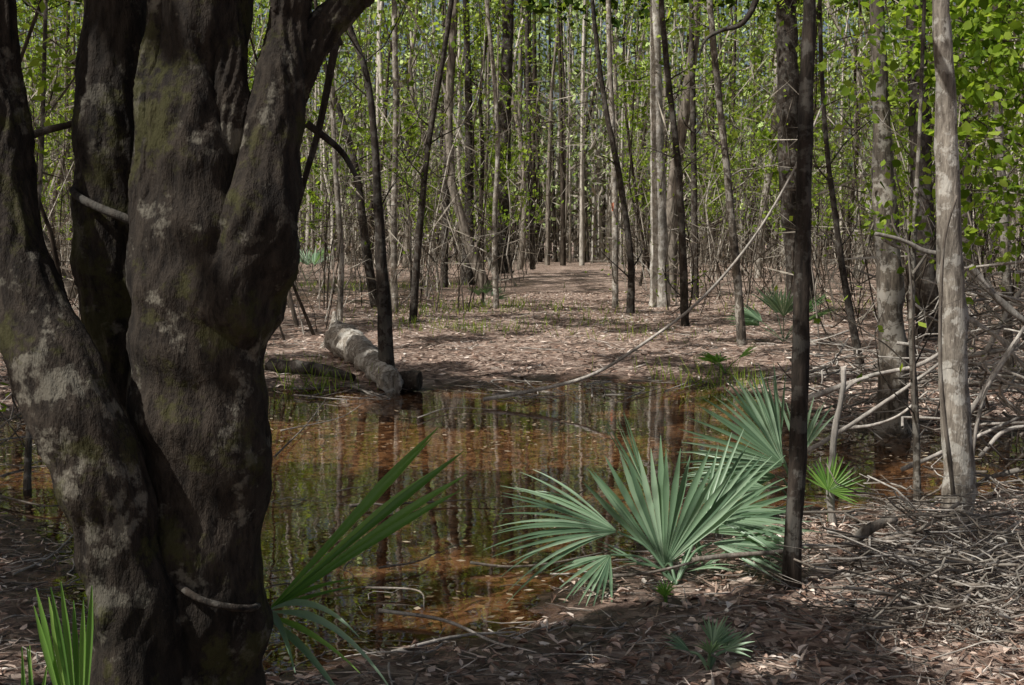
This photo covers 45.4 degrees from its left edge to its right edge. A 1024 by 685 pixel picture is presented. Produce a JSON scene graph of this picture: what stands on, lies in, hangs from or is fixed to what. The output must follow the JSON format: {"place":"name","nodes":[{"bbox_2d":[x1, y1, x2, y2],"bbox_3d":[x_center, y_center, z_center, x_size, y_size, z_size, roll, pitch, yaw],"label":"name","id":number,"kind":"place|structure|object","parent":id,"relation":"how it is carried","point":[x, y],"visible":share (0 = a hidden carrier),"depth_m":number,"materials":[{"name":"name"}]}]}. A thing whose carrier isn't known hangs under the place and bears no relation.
{"place":"outdoors","nodes":[
{"label":"outdoors","id":0,"kind":"place"},
{"bbox_2d":[268,379,752,401],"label":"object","id":1,"kind":"structure","parent":0,"point":[648,386],"depth_m":13.05,"materials":[{"name":"brown soil"}]},
{"bbox_2d":[0,390,1023,664],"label":"floating leaves","id":2,"kind":"object","parent":1,"relation":"on","point":[500,508],"visible":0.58,"depth_m":8.80,"materials":[{"name":"brown plant"}]},
{"bbox_2d":[0,243,1023,684],"bbox_3d":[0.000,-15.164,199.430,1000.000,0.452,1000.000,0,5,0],"label":"ground","id":3,"kind":"structure","parent":0,"point":[312,519],"depth_m":8.76,"materials":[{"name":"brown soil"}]},
{"bbox_2d":[0,0,82,495],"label":"understory tree","id":4,"kind":"object","parent":3,"relation":"on","point":[27,445],"visible":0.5,"depth_m":7.65,"materials":[{"name":"brown plant"}]},
{"bbox_2d":[21,581,92,684],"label":"dwarf palmetto","id":5,"kind":"object","parent":3,"relation":"on","point":[80,659],"visible":1,"depth_m":3.03,"materials":[{"name":"green plant"}]},
{"bbox_2d":[0,0,374,684],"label":"multi stem tree","id":6,"kind":"object","parent":3,"relation":"on","point":[140,392],"visible":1,"depth_m":3.26,"materials":[{"name":"brown plant"}]},
{"bbox_2d":[265,358,355,380],"bbox_3d":[-2.288,0.307,13.799,1.282,0.209,0.202,4,6,37],"label":"mossy log","id":7,"kind":"object","parent":3,"relation":"on","point":[294,366],"visible":0.85,"depth_m":13.78,"materials":[{"name":"wood"}]},
{"bbox_2d":[299,246,334,281],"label":"dwarf palmetto","id":8,"kind":"object","parent":3,"relation":"on","point":[315,258],"visible":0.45,"depth_m":45.62,"materials":[{"name":"green plant"}]},
{"bbox_2d":[299,31,364,321],"bbox_3d":[-3.239,-4.762,21.379,2.616,9.288,2.639,0,5,0],"label":"understory tree","id":9,"kind":"object","parent":3,"relation":"on","point":[333,105],"visible":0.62,"depth_m":21.72,"materials":[{"name":"grey plant"}]},
{"bbox_2d":[314,0,391,307],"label":"understory tree","id":10,"kind":"object","parent":3,"relation":"on","point":[366,250],"visible":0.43,"depth_m":28.14,"materials":[{"name":"brown plant"}]},
{"bbox_2d":[0,378,707,652],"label":"fallen sticks","id":11,"kind":"object","parent":3,"relation":"on","point":[502,390],"visible":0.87,"depth_m":7.47,"materials":[{"name":"brown wood"}]},
{"bbox_2d":[320,311,403,393],"bbox_3d":[-2.148,0.024,15.746,0.503,0.588,6.214,-1,5,-15],"label":"fallen log","id":12,"kind":"object","parent":3,"relation":"on","point":[356,347],"visible":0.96,"depth_m":14.18,"materials":[{"name":"grey wood"}]},
{"bbox_2d":[271,427,467,684],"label":"dwarf palmetto","id":13,"kind":"object","parent":3,"relation":"on","point":[301,582],"visible":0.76,"depth_m":3.68,"materials":[{"name":"green plant"}]},
{"bbox_2d":[328,0,460,366],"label":"understory tree","id":14,"kind":"object","parent":3,"relation":"on","point":[385,333],"visible":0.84,"depth_m":13.18,"materials":[{"name":"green plant"}]},
{"bbox_2d":[358,0,445,311],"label":"understory tree","id":15,"kind":"object","parent":3,"relation":"on","point":[393,194],"visible":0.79,"depth_m":25.53,"materials":[{"name":"grey plant"}]},
{"bbox_2d":[399,370,422,390],"bbox_3d":[-1.137,0.411,13.029,0.351,0.232,0.222,0,5,5],"label":"cut log","id":16,"kind":"object","parent":3,"relation":"on","point":[413,379],"visible":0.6,"depth_m":12.96,"materials":[{"name":"brown wood"}]},
{"bbox_2d":[378,0,477,321],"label":"understory tree","id":17,"kind":"object","parent":3,"relation":"on","point":[413,312],"visible":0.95,"depth_m":22.00,"materials":[{"name":"brown plant"}]},
{"bbox_2d":[435,16,464,287],"bbox_3d":[-1.691,-8.694,40.050,5.760,14.369,3.553,-2,5,-20],"label":"understory tree","id":18,"kind":"object","parent":3,"relation":"on","point":[445,275],"visible":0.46,"depth_m":39.95,"materials":[{"name":"brown plant"}]},
{"bbox_2d":[456,0,492,284],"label":"understory tree","id":19,"kind":"object","parent":3,"relation":"on","point":[468,135],"visible":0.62,"depth_m":42.70,"materials":[{"name":"grey plant"}]},
{"bbox_2d":[448,0,518,308],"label":"understory tree","id":20,"kind":"object","parent":3,"relation":"on","point":[494,228],"visible":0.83,"depth_m":26.78,"materials":[{"name":"grey plant"}]},
{"bbox_2d":[467,281,509,305],"bbox_3d":[-0.492,-1.149,28.258,1.099,0.656,0.652,-4,6,-42],"label":"dwarf palmetto","id":21,"kind":"object","parent":3,"relation":"on","point":[486,291],"visible":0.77,"depth_m":28.22,"materials":[{"name":"green plant"}]},
{"bbox_2d":[497,0,513,273],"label":"pine tree","id":22,"kind":"object","parent":3,"relation":"on","point":[507,58],"visible":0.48,"depth_m":47.22,"materials":[{"name":"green plant"}]},
{"bbox_2d":[0,224,1023,665],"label":"brush pile","id":23,"kind":"object","parent":3,"relation":"on","point":[948,558],"visible":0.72,"depth_m":5.62,"materials":[{"name":"brown wood"}]},
{"bbox_2d":[0,306,1023,684],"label":"twigs","id":24,"kind":"object","parent":3,"relation":"on","point":[586,654],"visible":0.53,"depth_m":5.05,"materials":[{"name":"brown wood"}]},
{"bbox_2d":[16,0,1023,266],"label":"distant forest","id":25,"kind":"object","parent":3,"relation":"on","point":[562,188],"visible":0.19,"depth_m":80.75,"materials":[{"name":"green plant"}]},
{"bbox_2d":[16,0,1023,335],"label":"forest trees","id":26,"kind":"object","parent":3,"relation":"on","point":[450,120],"visible":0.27,"depth_m":45.35,"materials":[{"name":"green plant"}]},
{"bbox_2d":[30,9,1023,356],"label":"understory stems","id":27,"kind":"object","parent":3,"relation":"on","point":[512,261],"visible":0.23,"depth_m":28.80,"materials":[{"name":"plant"}]},
{"bbox_2d":[17,0,1016,28],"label":"overstory foliage","id":28,"kind":"object","parent":27,"relation":"on","point":[614,20],"visible":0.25,"depth_m":51.66,"materials":[{"name":"green plant"}]},
{"bbox_2d":[16,0,1023,347],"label":"midstory foliage","id":29,"kind":"object","parent":27,"relation":"attached to","point":[52,172],"visible":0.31,"depth_m":32.00,"materials":[{"name":"green plant"}]},
{"bbox_2d":[514,0,546,269],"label":"understory tree","id":30,"kind":"object","parent":3,"relation":"on","point":[529,146],"visible":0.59,"depth_m":61.00,"materials":[{"name":"brown plant"}]},
{"bbox_2d":[575,0,634,307],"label":"understory tree","id":31,"kind":"object","parent":3,"relation":"on","point":[615,235],"visible":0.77,"depth_m":26.75,"materials":[{"name":"grey plant"}]},
{"bbox_2d":[264,277,979,395],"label":"grass tufts","id":32,"kind":"object","parent":3,"relation":"on","point":[504,328],"visible":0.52,"depth_m":19.93,"materials":[{"name":"green plant"}]},
{"bbox_2d":[586,0,658,313],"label":"understory tree","id":33,"kind":"object","parent":3,"relation":"on","point":[630,304],"visible":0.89,"depth_m":25.11,"materials":[{"name":"brown plant"}]},
{"bbox_2d":[484,411,819,605],"bbox_3d":[0.677,0.734,5.690,1.611,0.771,0.921,0,5,0],"label":"dwarf palmetto","id":34,"kind":"object","parent":3,"relation":"on","point":[727,509],"visible":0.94,"depth_m":5.61,"materials":[{"name":"green plant"}]},
{"bbox_2d":[483,104,823,400],"bbox_3d":[1.363,-0.876,11.940,3.310,2.878,0.172,0,5,-4],"label":"leaning dead sapling","id":35,"kind":"object","parent":3,"relation":"on","point":[489,398],"visible":0.93,"depth_m":11.99,"materials":[{"name":"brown wood"}]},
{"bbox_2d":[626,0,695,306],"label":"beech tree","id":36,"kind":"object","parent":3,"relation":"on","point":[659,228],"visible":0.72,"depth_m":27.46,"materials":[{"name":"grey plant"}]},
{"bbox_2d":[654,579,676,605],"bbox_3d":[0.646,1.067,5.188,0.101,0.112,0.138,1,5,12],"label":"dwarf palmetto","id":37,"kind":"object","parent":3,"relation":"on","point":[663,591],"visible":0.97,"depth_m":5.17,"materials":[{"name":"green plant"}]},
{"bbox_2d":[643,0,719,326],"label":"understory tree","id":38,"kind":"object","parent":3,"relation":"on","point":[683,273],"visible":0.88,"depth_m":21.34,"materials":[{"name":"brown plant"}]},
{"bbox_2d":[677,0,724,299],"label":"understory tree","id":39,"kind":"object","parent":3,"relation":"on","point":[692,50],"visible":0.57,"depth_m":31.08,"materials":[{"name":"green plant"}]},
{"bbox_2d":[661,616,754,669],"bbox_3d":[0.696,1.072,4.346,0.274,0.184,0.285,4,6,42],"label":"dwarf palmetto","id":40,"kind":"object","parent":3,"relation":"on","point":[718,637],"visible":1,"depth_m":4.36,"materials":[{"name":"green plant"}]},
{"bbox_2d":[652,0,787,346],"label":"understory tree","id":41,"kind":"object","parent":3,"relation":"on","point":[739,305],"visible":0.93,"depth_m":16.79,"materials":[{"name":"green plant"}]},
{"bbox_2d":[693,345,757,372],"bbox_3d":[2.453,0.170,14.205,0.760,0.384,0.890,0,5,0],"label":"dwarf palmetto","id":42,"kind":"object","parent":3,"relation":"on","point":[714,359],"visible":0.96,"depth_m":14.05,"materials":[{"name":"green plant"}]},
{"bbox_2d":[679,363,833,535],"bbox_3d":[1.284,0.562,6.969,1.049,0.880,0.633,-4,6,-42],"label":"dwarf palmetto","id":43,"kind":"object","parent":3,"relation":"on","point":[765,419],"visible":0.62,"depth_m":6.80,"materials":[{"name":"green plant"}]},
{"bbox_2d":[749,34,779,277],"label":"understory tree","id":44,"kind":"object","parent":3,"relation":"on","point":[765,188],"visible":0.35,"depth_m":46.27,"materials":[{"name":"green plant"}]},
{"bbox_2d":[726,284,834,341],"bbox_3d":[3.858,-0.424,17.594,1.672,0.856,0.955,3,6,35],"label":"dwarf palmetto","id":45,"kind":"object","parent":3,"relation":"on","point":[752,316],"visible":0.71,"depth_m":17.57,"materials":[{"name":"green plant"}]},
{"bbox_2d":[775,0,817,312],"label":"pine tree","id":46,"kind":"object","parent":3,"relation":"on","point":[786,72],"visible":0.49,"depth_m":24.88,"materials":[{"name":"brown plant"}]},
{"bbox_2d":[588,195,1023,603],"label":"dead branches","id":47,"kind":"object","parent":3,"relation":"on","point":[870,528],"visible":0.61,"depth_m":6.67,"materials":[{"name":"grey wood"}]},
{"bbox_2d":[807,455,864,521],"bbox_3d":[1.715,0.782,6.418,0.260,0.415,0.264,4,6,42],"label":"dwarf palmetto","id":48,"kind":"object","parent":3,"relation":"on","point":[822,480],"visible":0.94,"depth_m":6.38,"materials":[{"name":"green plant"}]},
{"bbox_2d":[758,0,926,369],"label":"understory tree","id":49,"kind":"object","parent":3,"relation":"on","point":[839,244],"visible":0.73,"depth_m":14.02,"materials":[{"name":"light bark"},{"name":"leaves"}]},
{"bbox_2d":[782,0,911,590],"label":"sapling tree","id":50,"kind":"object","parent":3,"relation":"on","point":[797,466],"visible":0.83,"depth_m":5.26,"materials":[{"name":"brown plant"}]},
{"bbox_2d":[816,0,911,438],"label":"hardwood tree","id":51,"kind":"object","parent":3,"relation":"on","point":[890,281],"visible":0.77,"depth_m":10.07,"materials":[{"name":"grey plant"}]},
{"bbox_2d":[769,0,1023,505],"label":"understory tree","id":52,"kind":"object","parent":3,"relation":"on","point":[914,410],"visible":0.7,"depth_m":7.10,"materials":[{"name":"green plant"}]},
{"bbox_2d":[859,155,977,404],"bbox_3d":[2.256,-0.347,6.904,0.638,1.403,0.344,0,5,0],"label":"leafy sapling","id":53,"kind":"object","parent":3,"relation":"on","point":[881,224],"visible":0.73,"depth_m":6.88,"materials":[{"name":"green wood"}]},
{"bbox_2d":[816,0,1023,304],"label":"leafy edge tree","id":54,"kind":"object","parent":3,"relation":"on","point":[998,27],"visible":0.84,"depth_m":9.04,"materials":[{"name":"green plant"}]},
{"bbox_2d":[906,0,972,340],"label":"understory tree","id":55,"kind":"object","parent":3,"relation":"on","point":[929,274],"visible":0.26,"depth_m":17.77,"materials":[{"name":"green plant"}]},
{"bbox_2d":[932,0,975,525],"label":"smooth bark tree","id":56,"kind":"object","parent":3,"relation":"on","point":[955,320],"visible":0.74,"depth_m":6.46,"materials":[{"name":"grey plant"}]},
{"bbox_2d":[899,4,1023,384],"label":"understory tree","id":57,"kind":"object","parent":3,"relation":"on","point":[1007,281],"visible":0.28,"depth_m":12.32,"materials":[{"name":"green plant"}]},
{"bbox_2d":[956,4,974,295],"bbox_3d":[10.570,-7.521,30.397,2.977,13.754,3.358,3,5,28],"label":"understory tree","id":58,"kind":"object","parent":3,"relation":"on","point":[969,198],"visible":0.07,"depth_m":31.11,"materials":[{"name":"green plant"}]},
{"bbox_2d":[17,0,1006,242],"label":"sky","id":59,"kind":"structure","parent":0,"point":[436,1],"materials":[{"name":"white"}]},
{"bbox_2d":[698,0,758,58],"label":"hanging branch","id":60,"kind":"object","parent":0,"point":[750,12],"visible":1,"depth_m":6.86,"materials":[{"name":"brown plant"}]}
]}

